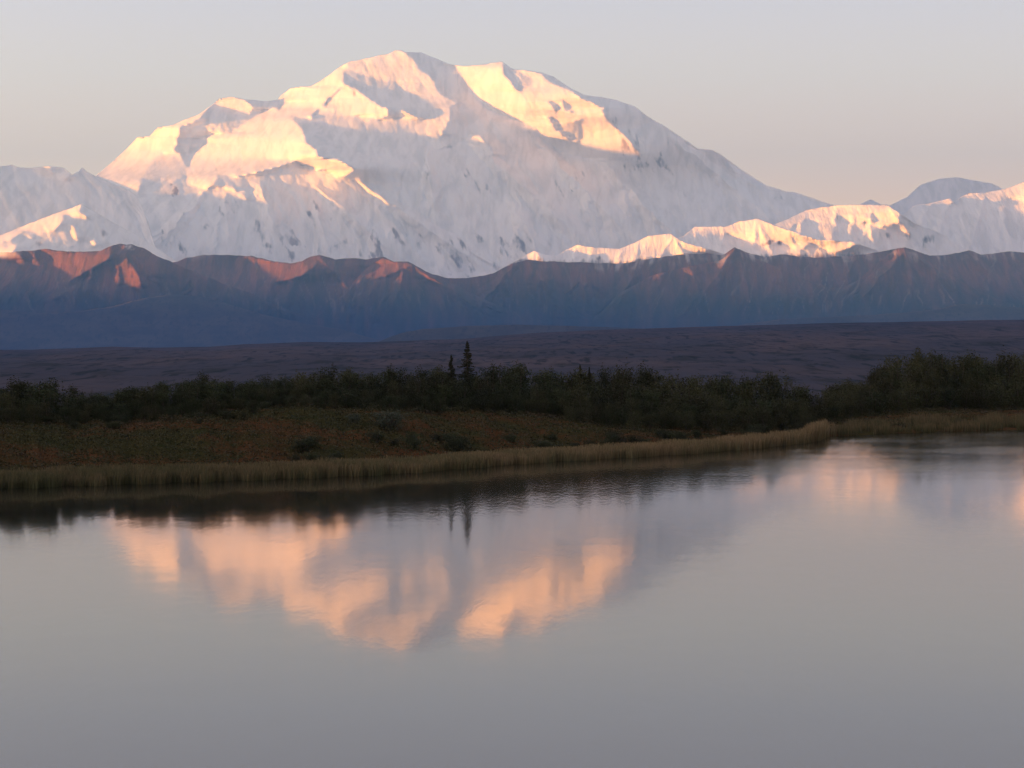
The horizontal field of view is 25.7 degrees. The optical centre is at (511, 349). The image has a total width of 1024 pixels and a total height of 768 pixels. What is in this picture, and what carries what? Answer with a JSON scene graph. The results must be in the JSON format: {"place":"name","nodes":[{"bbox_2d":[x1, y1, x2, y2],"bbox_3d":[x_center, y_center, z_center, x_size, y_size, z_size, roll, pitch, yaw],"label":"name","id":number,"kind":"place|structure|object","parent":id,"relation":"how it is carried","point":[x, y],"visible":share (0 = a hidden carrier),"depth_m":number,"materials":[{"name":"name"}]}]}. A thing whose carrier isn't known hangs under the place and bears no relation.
{"place":"outdoors","nodes":[
{"label":"outdoors","id":0,"kind":"place"},
{"bbox_2d":[0,165,154,246],"bbox_3d":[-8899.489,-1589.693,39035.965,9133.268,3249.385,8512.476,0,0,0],"label":"snow shoulder","id":1,"kind":"object","parent":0,"point":[30,195],"visible":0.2,"depth_m":38317.89},
{"bbox_2d":[0,204,176,261],"bbox_3d":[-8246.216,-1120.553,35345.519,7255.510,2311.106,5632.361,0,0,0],"label":"snow spur","id":2,"kind":"structure","parent":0,"point":[81,228],"depth_m":34778.96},
{"bbox_2d":[0,295,380,349],"bbox_3d":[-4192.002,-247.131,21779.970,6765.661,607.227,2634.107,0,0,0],"label":"hill","id":3,"kind":"structure","parent":0,"point":[173,321],"depth_m":21564.41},
{"bbox_2d":[0,244,384,339],"bbox_3d":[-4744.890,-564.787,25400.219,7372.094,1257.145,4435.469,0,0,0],"label":"foothill ridge","id":4,"kind":"structure","parent":0,"point":[45,281],"depth_m":24758.60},
{"bbox_2d":[315,258,548,338],"bbox_3d":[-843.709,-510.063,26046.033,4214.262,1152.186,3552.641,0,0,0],"label":"foothill ridge","id":5,"kind":"structure","parent":0,"point":[385,298],"depth_m":25398.72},
{"bbox_2d":[96,50,833,277],"bbox_3d":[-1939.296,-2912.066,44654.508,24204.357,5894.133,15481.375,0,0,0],"label":"snow mountain","id":6,"kind":"structure","parent":0,"point":[429,164],"depth_m":40822.81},
{"bbox_2d":[379,325,639,341],"bbox_3d":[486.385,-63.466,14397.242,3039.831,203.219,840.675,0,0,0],"label":"hill","id":7,"kind":"structure","parent":0,"point":[463,332],"depth_m":14458.19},
{"bbox_2d":[0,429,1023,767],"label":"water","id":8,"kind":"structure","parent":0,"point":[854,601],"depth_m":42.31,"materials":[{"name":"grey liquid"}]},
{"bbox_2d":[0,320,1023,470],"bbox_3d":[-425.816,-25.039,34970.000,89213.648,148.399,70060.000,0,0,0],"label":"ground","id":9,"kind":"structure","parent":0,"point":[815,357],"depth_m":2566.71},
{"bbox_2d":[0,390,24,418],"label":"willow shrub","id":10,"kind":"object","parent":9,"relation":"on","point":[5,404],"visible":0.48,"depth_m":99.16,"materials":[{"name":"green plant"}]},
{"bbox_2d":[3,377,29,411],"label":"willow shrub","id":11,"kind":"object","parent":9,"relation":"on","point":[17,393],"visible":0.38,"depth_m":103.05,"materials":[{"name":"green plant"}]},
{"bbox_2d":[0,375,36,412],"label":"willow shrub","id":12,"kind":"object","parent":9,"relation":"on","point":[25,394],"visible":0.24,"depth_m":103.65,"materials":[{"name":"green plant"}]},
{"bbox_2d":[18,383,59,415],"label":"willow shrub","id":13,"kind":"object","parent":9,"relation":"on","point":[37,394],"visible":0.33,"depth_m":102.79,"materials":[{"name":"green plant"}]},
{"bbox_2d":[31,390,62,421],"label":"willow shrub","id":14,"kind":"object","parent":9,"relation":"on","point":[48,398],"visible":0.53,"depth_m":101.08,"materials":[{"name":"green plant"}]},
{"bbox_2d":[31,378,76,414],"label":"willow shrub","id":15,"kind":"object","parent":9,"relation":"on","point":[53,387],"visible":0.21,"depth_m":104.26,"materials":[{"name":"green plant"}]},
{"bbox_2d":[56,397,82,419],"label":"willow shrub","id":16,"kind":"object","parent":9,"relation":"on","point":[65,402],"visible":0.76,"depth_m":100.99,"materials":[{"name":"green plant"}]},
{"bbox_2d":[110,387,129,416],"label":"willow shrub","id":17,"kind":"object","parent":9,"relation":"on","point":[120,398],"visible":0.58,"depth_m":105.67,"materials":[{"name":"green plant"}]},
{"bbox_2d":[134,386,172,412],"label":"willow shrub","id":18,"kind":"object","parent":9,"relation":"on","point":[143,392],"visible":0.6,"depth_m":104.89,"materials":[{"name":"green plant"}]},
{"bbox_2d":[143,404,164,420],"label":"willow shrub","id":19,"kind":"object","parent":9,"relation":"on","point":[155,416],"visible":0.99,"depth_m":100.33,"materials":[{"name":"green plant"}]},
{"bbox_2d":[152,389,170,412],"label":"willow shrub","id":20,"kind":"object","parent":9,"relation":"on","point":[164,398],"visible":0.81,"depth_m":104.46,"materials":[{"name":"green plant"}]},
{"bbox_2d":[185,380,208,406],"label":"willow shrub","id":21,"kind":"object","parent":9,"relation":"on","point":[192,387],"visible":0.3,"depth_m":107.55,"materials":[{"name":"green plant"}]},
{"bbox_2d":[196,379,229,404],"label":"willow shrub","id":22,"kind":"object","parent":9,"relation":"on","point":[215,387],"visible":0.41,"depth_m":106.77,"materials":[{"name":"green plant"}]},
{"bbox_2d":[240,379,266,401],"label":"willow shrub","id":23,"kind":"object","parent":9,"relation":"on","point":[251,384],"visible":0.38,"depth_m":107.87,"materials":[{"name":"green plant"}]},
{"bbox_2d":[269,375,295,392],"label":"willow shrub","id":24,"kind":"object","parent":9,"relation":"on","point":[278,383],"visible":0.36,"depth_m":112.38,"materials":[{"name":"green plant"}]},
{"bbox_2d":[288,438,318,452],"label":"dwarf shrub","id":25,"kind":"object","parent":9,"relation":"on","point":[302,447],"visible":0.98,"depth_m":94.38,"materials":[{"name":"green plant"}]},
{"bbox_2d":[291,369,321,396],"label":"willow shrub","id":26,"kind":"object","parent":9,"relation":"on","point":[303,376],"visible":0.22,"depth_m":111.56,"materials":[{"name":"green plant"}]},
{"bbox_2d":[312,376,337,398],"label":"willow shrub","id":27,"kind":"object","parent":9,"relation":"on","point":[325,381],"visible":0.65,"depth_m":110.06,"materials":[{"name":"green plant"}]},
{"bbox_2d":[312,364,341,393],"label":"willow shrub","id":28,"kind":"object","parent":9,"relation":"on","point":[330,374],"visible":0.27,"depth_m":113.52,"materials":[{"name":"green plant"}]},
{"bbox_2d":[338,391,355,407],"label":"willow shrub","id":29,"kind":"object","parent":9,"relation":"on","point":[347,399],"visible":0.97,"depth_m":107.74,"materials":[{"name":"green plant"}]},
{"bbox_2d":[329,373,366,394],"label":"willow shrub","id":30,"kind":"object","parent":9,"relation":"on","point":[355,384],"visible":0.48,"depth_m":112.36,"materials":[{"name":"green plant"}]},
{"bbox_2d":[359,372,385,401],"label":"willow shrub","id":31,"kind":"object","parent":9,"relation":"on","point":[373,382],"visible":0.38,"depth_m":116.90,"materials":[{"name":"green plant"}]},
{"bbox_2d":[364,430,384,442],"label":"dwarf shrub","id":32,"kind":"object","parent":9,"relation":"on","point":[375,436],"visible":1,"depth_m":97.85,"materials":[{"name":"green plant"}]},
{"bbox_2d":[370,410,409,430],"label":"bush","id":33,"kind":"object","parent":9,"relation":"on","point":[390,424],"visible":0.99,"depth_m":102.52,"materials":[{"name":"green plant"}]},
{"bbox_2d":[384,365,411,393],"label":"willow shrub","id":34,"kind":"object","parent":9,"relation":"on","point":[394,376],"visible":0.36,"depth_m":118.36,"materials":[{"name":"green plant"}]},
{"bbox_2d":[0,419,829,488],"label":"sedge grass","id":35,"kind":"structure","parent":9,"relation":"on","point":[89,475],"depth_m":90.66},
{"bbox_2d":[400,371,432,405],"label":"willow shrub","id":36,"kind":"object","parent":9,"relation":"on","point":[419,387],"visible":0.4,"depth_m":114.46,"materials":[{"name":"green plant"}]},
{"bbox_2d":[403,366,438,399],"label":"willow shrub","id":37,"kind":"object","parent":9,"relation":"on","point":[423,377],"visible":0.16,"depth_m":120.84,"materials":[{"name":"green plant"}]},
{"bbox_2d":[420,369,452,400],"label":"willow shrub","id":38,"kind":"object","parent":9,"relation":"on","point":[435,379],"visible":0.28,"depth_m":117.10,"materials":[{"name":"green plant"}]},
{"bbox_2d":[434,383,453,410],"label":"willow shrub","id":39,"kind":"object","parent":9,"relation":"on","point":[444,394],"visible":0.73,"depth_m":114.00,"materials":[{"name":"green plant"}]},
{"bbox_2d":[447,354,457,393],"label":"spruce tree","id":40,"kind":"object","parent":9,"relation":"on","point":[452,372],"visible":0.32,"depth_m":120.84,"materials":[{"name":"green plant"}]},
{"bbox_2d":[442,437,465,451],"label":"dwarf shrub","id":41,"kind":"object","parent":9,"relation":"on","point":[454,443],"visible":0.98,"depth_m":100.80,"materials":[{"name":"green plant"}]},
{"bbox_2d":[443,377,477,403],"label":"willow shrub","id":42,"kind":"object","parent":9,"relation":"on","point":[454,384],"visible":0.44,"depth_m":117.85,"materials":[{"name":"green plant"}]},
{"bbox_2d":[447,434,474,448],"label":"dwarf shrub","id":43,"kind":"object","parent":9,"relation":"on","point":[461,437],"visible":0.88,"depth_m":101.62,"materials":[{"name":"green plant"}]},
{"bbox_2d":[456,341,477,399],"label":"spruce tree","id":44,"kind":"object","parent":9,"relation":"on","point":[468,363],"visible":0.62,"depth_m":122.18,"materials":[{"name":"green plant"}]},
{"bbox_2d":[468,373,499,402],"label":"willow shrub","id":45,"kind":"object","parent":9,"relation":"on","point":[483,381],"visible":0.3,"depth_m":120.77,"materials":[{"name":"green plant"}]},
{"bbox_2d":[476,360,515,404],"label":"willow shrub","id":46,"kind":"object","parent":9,"relation":"on","point":[493,379],"visible":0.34,"depth_m":125.16,"materials":[{"name":"green plant"}]},
{"bbox_2d":[498,395,511,411],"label":"willow shrub","id":47,"kind":"object","parent":9,"relation":"on","point":[504,405],"visible":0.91,"depth_m":116.55,"materials":[{"name":"green plant"}]},
{"bbox_2d":[489,374,522,402],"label":"willow shrub","id":48,"kind":"object","parent":9,"relation":"on","point":[507,384],"visible":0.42,"depth_m":122.85,"materials":[{"name":"green plant"}]},
{"bbox_2d":[0,398,1023,471],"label":"tundra plants","id":49,"kind":"object","parent":9,"relation":"on","point":[415,417],"visible":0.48,"depth_m":99.88,"materials":[{"name":"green plant"}]},
{"bbox_2d":[499,363,534,402],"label":"willow shrub","id":50,"kind":"object","parent":9,"relation":"on","point":[522,380],"visible":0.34,"depth_m":127.07,"materials":[{"name":"green plant"}]},
{"bbox_2d":[524,386,547,412],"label":"willow shrub","id":51,"kind":"object","parent":9,"relation":"on","point":[537,396],"visible":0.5,"depth_m":119.77,"materials":[{"name":"green plant"}]},
{"bbox_2d":[528,367,570,407],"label":"willow shrub","id":52,"kind":"object","parent":9,"relation":"on","point":[547,379],"visible":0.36,"depth_m":128.48,"materials":[{"name":"green plant"}]},
{"bbox_2d":[537,379,565,406],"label":"willow shrub","id":53,"kind":"object","parent":9,"relation":"on","point":[547,387],"visible":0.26,"depth_m":124.87,"materials":[{"name":"green plant"}]},
{"bbox_2d":[547,400,562,417],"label":"willow shrub","id":54,"kind":"object","parent":9,"relation":"on","point":[553,409],"visible":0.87,"depth_m":118.48,"materials":[{"name":"green plant"}]},
{"bbox_2d":[546,387,572,412],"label":"willow shrub","id":55,"kind":"object","parent":9,"relation":"on","point":[558,394],"visible":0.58,"depth_m":119.80,"materials":[{"name":"green plant"}]},
{"bbox_2d":[556,395,580,417],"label":"willow shrub","id":56,"kind":"object","parent":9,"relation":"on","point":[562,405],"visible":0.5,"depth_m":118.28,"materials":[{"name":"green plant"}]},
{"bbox_2d":[559,367,591,411],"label":"willow shrub","id":57,"kind":"object","parent":9,"relation":"on","point":[574,379],"visible":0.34,"depth_m":129.18,"materials":[{"name":"green plant"}]},
{"bbox_2d":[582,381,610,413],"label":"willow shrub","id":58,"kind":"object","parent":9,"relation":"on","point":[594,389],"visible":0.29,"depth_m":125.07,"materials":[{"name":"green plant"}]},
{"bbox_2d":[586,362,615,395],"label":"willow shrub","id":59,"kind":"object","parent":9,"relation":"on","point":[604,379],"visible":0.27,"depth_m":132.68,"materials":[{"name":"green plant"}]},
{"bbox_2d":[599,372,641,412],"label":"willow shrub","id":60,"kind":"object","parent":9,"relation":"on","point":[624,388],"visible":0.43,"depth_m":126.77,"materials":[{"name":"green plant"}]},
{"bbox_2d":[606,357,639,407],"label":"willow shrub","id":61,"kind":"object","parent":9,"relation":"on","point":[628,378],"visible":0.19,"depth_m":131.96,"materials":[{"name":"green plant"}]},
{"bbox_2d":[630,361,665,413],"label":"willow shrub","id":62,"kind":"object","parent":9,"relation":"on","point":[645,375],"visible":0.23,"depth_m":132.71,"materials":[{"name":"green plant"}]},
{"bbox_2d":[659,368,681,403],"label":"willow shrub","id":63,"kind":"object","parent":9,"relation":"on","point":[669,381],"visible":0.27,"depth_m":135.47,"materials":[{"name":"green plant"}]},
{"bbox_2d":[679,373,708,404],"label":"willow shrub","id":64,"kind":"object","parent":9,"relation":"on","point":[693,382],"visible":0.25,"depth_m":133.59,"materials":[{"name":"green plant"}]},
{"bbox_2d":[681,383,710,421],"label":"willow shrub","id":65,"kind":"object","parent":9,"relation":"on","point":[697,392],"visible":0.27,"depth_m":129.61,"materials":[{"name":"green plant"}]},
{"bbox_2d":[704,390,733,422],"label":"willow shrub","id":66,"kind":"object","parent":9,"relation":"on","point":[712,400],"visible":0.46,"depth_m":127.80,"materials":[{"name":"green plant"}]},
{"bbox_2d":[703,372,736,400],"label":"willow shrub","id":67,"kind":"object","parent":9,"relation":"on","point":[711,384],"visible":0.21,"depth_m":137.22,"materials":[{"name":"green plant"}]},
{"bbox_2d":[704,380,736,418],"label":"willow shrub","id":68,"kind":"object","parent":9,"relation":"on","point":[722,391],"visible":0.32,"depth_m":132.81,"materials":[{"name":"green plant"}]},
{"bbox_2d":[729,379,759,415],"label":"willow shrub","id":69,"kind":"object","parent":9,"relation":"on","point":[743,383],"visible":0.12,"depth_m":138.49,"materials":[{"name":"green plant"}]},
{"bbox_2d":[747,370,796,416],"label":"willow shrub","id":70,"kind":"object","parent":9,"relation":"on","point":[763,385],"visible":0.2,"depth_m":147.13,"materials":[{"name":"green plant"}]},
{"bbox_2d":[764,384,785,406],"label":"willow shrub","id":71,"kind":"object","parent":9,"relation":"on","point":[776,395],"visible":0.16,"depth_m":137.35,"materials":[{"name":"green plant"}]},
{"bbox_2d":[756,369,794,418],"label":"willow shrub","id":72,"kind":"object","parent":9,"relation":"on","point":[771,383],"visible":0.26,"depth_m":142.12,"materials":[{"name":"green plant"}]},
{"bbox_2d":[772,412,796,431],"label":"willow shrub","id":73,"kind":"object","parent":9,"relation":"on","point":[782,426],"visible":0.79,"depth_m":127.35,"materials":[{"name":"green plant"}]},
{"bbox_2d":[786,396,813,415],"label":"willow shrub","id":74,"kind":"object","parent":9,"relation":"on","point":[797,402],"visible":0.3,"depth_m":140.50,"materials":[{"name":"green plant"}]},
{"bbox_2d":[786,387,820,417],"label":"willow shrub","id":75,"kind":"object","parent":9,"relation":"on","point":[803,395],"visible":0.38,"depth_m":144.55,"materials":[{"name":"green plant"}]},
{"bbox_2d":[808,391,834,420],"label":"willow shrub","id":76,"kind":"object","parent":9,"relation":"on","point":[820,407],"visible":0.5,"depth_m":145.97,"materials":[{"name":"green plant"}]},
{"bbox_2d":[816,387,841,418],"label":"willow shrub","id":77,"kind":"object","parent":9,"relation":"on","point":[825,395],"visible":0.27,"depth_m":153.38,"materials":[{"name":"green plant"}]},
{"bbox_2d":[819,393,842,419],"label":"willow shrub","id":78,"kind":"object","parent":9,"relation":"on","point":[827,403],"visible":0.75,"depth_m":151.48,"materials":[{"name":"green plant"}]},
{"bbox_2d":[825,403,842,420],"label":"willow shrub","id":79,"kind":"object","parent":9,"relation":"on","point":[833,408],"visible":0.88,"depth_m":150.45,"materials":[{"name":"green plant"}]},
{"bbox_2d":[837,398,857,418],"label":"willow shrub","id":80,"kind":"object","parent":9,"relation":"on","point":[849,406],"visible":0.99,"depth_m":151.15,"materials":[{"name":"green plant"}]},
{"bbox_2d":[853,380,887,413],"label":"willow shrub","id":81,"kind":"object","parent":9,"relation":"on","point":[862,391],"visible":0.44,"depth_m":158.69,"materials":[{"name":"green plant"}]},
{"bbox_2d":[862,361,886,388],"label":"willow shrub","id":82,"kind":"object","parent":9,"relation":"on","point":[873,378],"visible":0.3,"depth_m":167.75,"materials":[{"name":"green plant"}]},
{"bbox_2d":[868,369,901,410],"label":"willow shrub","id":83,"kind":"object","parent":9,"relation":"on","point":[885,387],"visible":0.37,"depth_m":161.47,"materials":[{"name":"green plant"}]},
{"bbox_2d":[874,369,902,391],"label":"willow shrub","id":84,"kind":"object","parent":9,"relation":"on","point":[895,382],"visible":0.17,"depth_m":164.18,"materials":[{"name":"green plant"}]},
{"bbox_2d":[883,354,908,393],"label":"willow shrub","id":85,"kind":"object","parent":9,"relation":"on","point":[894,373],"visible":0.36,"depth_m":171.07,"materials":[{"name":"green plant"}]},
{"bbox_2d":[896,356,924,403],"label":"willow shrub","id":86,"kind":"object","parent":9,"relation":"on","point":[904,372],"visible":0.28,"depth_m":166.56,"materials":[{"name":"green plant"}]},
{"bbox_2d":[901,348,928,386],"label":"willow shrub","id":87,"kind":"object","parent":9,"relation":"on","point":[916,356],"visible":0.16,"depth_m":172.99,"materials":[{"name":"green plant"}]},
{"bbox_2d":[904,361,936,408],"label":"willow shrub","id":88,"kind":"object","parent":9,"relation":"on","point":[915,378],"visible":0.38,"depth_m":163.51,"materials":[{"name":"green plant"}]},
{"bbox_2d":[830,410,1023,435],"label":"reed grass","id":89,"kind":"structure","parent":9,"relation":"on","point":[920,424],"depth_m":139.54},
{"bbox_2d":[920,359,949,397],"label":"willow shrub","id":90,"kind":"object","parent":9,"relation":"on","point":[928,372],"visible":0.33,"depth_m":167.44,"materials":[{"name":"green plant"}]},
{"bbox_2d":[924,351,960,393],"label":"willow shrub","id":91,"kind":"object","parent":9,"relation":"on","point":[932,364],"visible":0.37,"depth_m":173.64,"materials":[{"name":"green plant"}]},
{"bbox_2d":[942,355,970,400],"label":"willow shrub","id":92,"kind":"object","parent":9,"relation":"on","point":[952,368],"visible":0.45,"depth_m":171.09,"materials":[{"name":"green plant"}]},
{"bbox_2d":[953,353,983,392],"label":"willow shrub","id":93,"kind":"object","parent":9,"relation":"on","point":[969,363],"visible":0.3,"depth_m":175.67,"materials":[{"name":"green plant"}]},
{"bbox_2d":[966,385,995,410],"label":"willow shrub","id":94,"kind":"object","parent":9,"relation":"on","point":[983,404],"visible":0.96,"depth_m":164.48,"materials":[{"name":"green plant"}]},
{"bbox_2d":[984,373,1010,406],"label":"willow shrub","id":95,"kind":"object","parent":9,"relation":"on","point":[998,378],"visible":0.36,"depth_m":169.93,"materials":[{"name":"green plant"}]},
{"bbox_2d":[978,361,1017,397],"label":"willow shrub","id":96,"kind":"object","parent":9,"relation":"on","point":[992,368],"visible":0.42,"depth_m":173.17,"materials":[{"name":"green plant"}]},
{"bbox_2d":[985,382,1016,409],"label":"willow shrub","id":97,"kind":"object","parent":9,"relation":"on","point":[997,401],"visible":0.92,"depth_m":166.00,"materials":[{"name":"green plant"}]},
{"bbox_2d":[988,345,1020,398],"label":"willow shrub","id":98,"kind":"object","parent":9,"relation":"on","point":[1007,368],"visible":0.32,"depth_m":178.98,"materials":[{"name":"green plant"}]},
{"bbox_2d":[1005,380,1023,409],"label":"willow shrub","id":99,"kind":"object","parent":9,"relation":"on","point":[1016,396],"visible":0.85,"depth_m":168.68,"materials":[{"name":"green plant"}]},
{"bbox_2d":[0,0,1023,205],"label":"sky","id":100,"kind":"structure","parent":0,"point":[834,102],"materials":[{"name":"grey"}]},
{"bbox_2d":[173,248,1023,326],"bbox_3d":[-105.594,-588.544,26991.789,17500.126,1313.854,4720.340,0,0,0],"label":"foothill ridge","id":101,"kind":"structure","parent":0,"point":[554,293],"depth_m":26395.16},
{"bbox_2d":[500,234,722,269],"bbox_3d":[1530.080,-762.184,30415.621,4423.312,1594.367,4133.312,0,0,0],"label":"snow ridge","id":102,"kind":"structure","parent":0,"point":[655,246],"depth_m":30072.38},
{"bbox_2d":[678,219,879,257],"bbox_3d":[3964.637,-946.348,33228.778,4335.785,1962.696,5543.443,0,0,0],"label":"snow ridge","id":103,"kind":"structure","parent":0,"point":[759,237],"depth_m":32543.60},
{"bbox_2d":[590,247,1015,328],"bbox_3d":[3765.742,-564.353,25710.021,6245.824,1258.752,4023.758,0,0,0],"label":"foothill ridge","id":104,"kind":"structure","parent":0,"point":[735,287],"depth_m":25064.85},
{"bbox_2d":[775,204,966,255],"bbox_3d":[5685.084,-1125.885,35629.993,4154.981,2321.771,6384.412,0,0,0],"label":"snow ridge","id":105,"kind":"structure","parent":0,"point":[881,228],"depth_m":34731.50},
{"bbox_2d":[739,304,1023,325],"bbox_3d":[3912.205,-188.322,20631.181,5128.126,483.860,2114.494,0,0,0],"label":"hill","id":106,"kind":"structure","parent":0,"point":[963,312],"depth_m":20724.41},
{"bbox_2d":[860,177,1001,214],"bbox_3d":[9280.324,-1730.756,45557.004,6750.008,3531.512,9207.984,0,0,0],"label":"mountain","id":107,"kind":"structure","parent":0,"point":[954,189],"depth_m":45136.18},
{"bbox_2d":[903,182,1023,254],"bbox_3d":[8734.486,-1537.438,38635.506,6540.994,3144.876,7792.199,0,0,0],"label":"snow ridge","id":108,"kind":"structure","parent":0,"point":[991,222],"depth_m":37730.83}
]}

